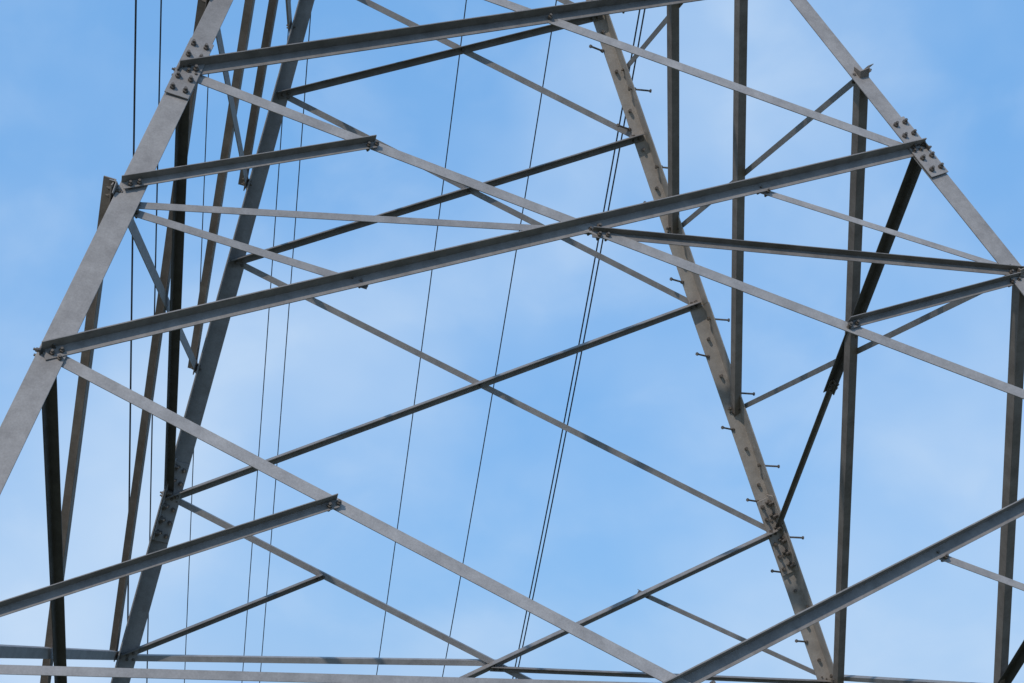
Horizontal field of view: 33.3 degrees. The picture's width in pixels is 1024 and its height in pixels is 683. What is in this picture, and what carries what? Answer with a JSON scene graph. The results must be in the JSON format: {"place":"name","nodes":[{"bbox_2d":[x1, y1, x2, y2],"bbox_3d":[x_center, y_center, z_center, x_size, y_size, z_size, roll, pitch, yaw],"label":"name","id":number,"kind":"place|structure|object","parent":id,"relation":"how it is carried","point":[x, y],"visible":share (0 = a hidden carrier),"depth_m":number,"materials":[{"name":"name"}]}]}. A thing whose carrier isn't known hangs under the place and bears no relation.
{"place":"outdoors","nodes":[
{"label":"outdoors","id":0,"kind":"place"},
{"bbox_2d":[127,0,645,682],"bbox_3d":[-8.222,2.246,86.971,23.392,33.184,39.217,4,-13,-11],"label":"power line","id":1,"kind":"object","parent":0,"point":[421,346],"visible":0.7,"depth_m":84.56,"materials":[{"name":"metal"}]},
{"bbox_2d":[0,0,1023,682],"label":"sky","id":2,"kind":"structure","parent":0,"point":[928,451],"materials":[{"name":"blue"}]},
{"label":"ground","id":3,"kind":"structure","parent":0,"visible":0},
{"bbox_2d":[0,0,1023,682],"bbox_3d":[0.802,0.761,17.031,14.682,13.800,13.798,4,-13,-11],"label":"transmission tower","id":4,"kind":"structure","parent":3,"relation":"on","point":[122,204],"depth_m":15.28,"materials":[{"name":"metal"}]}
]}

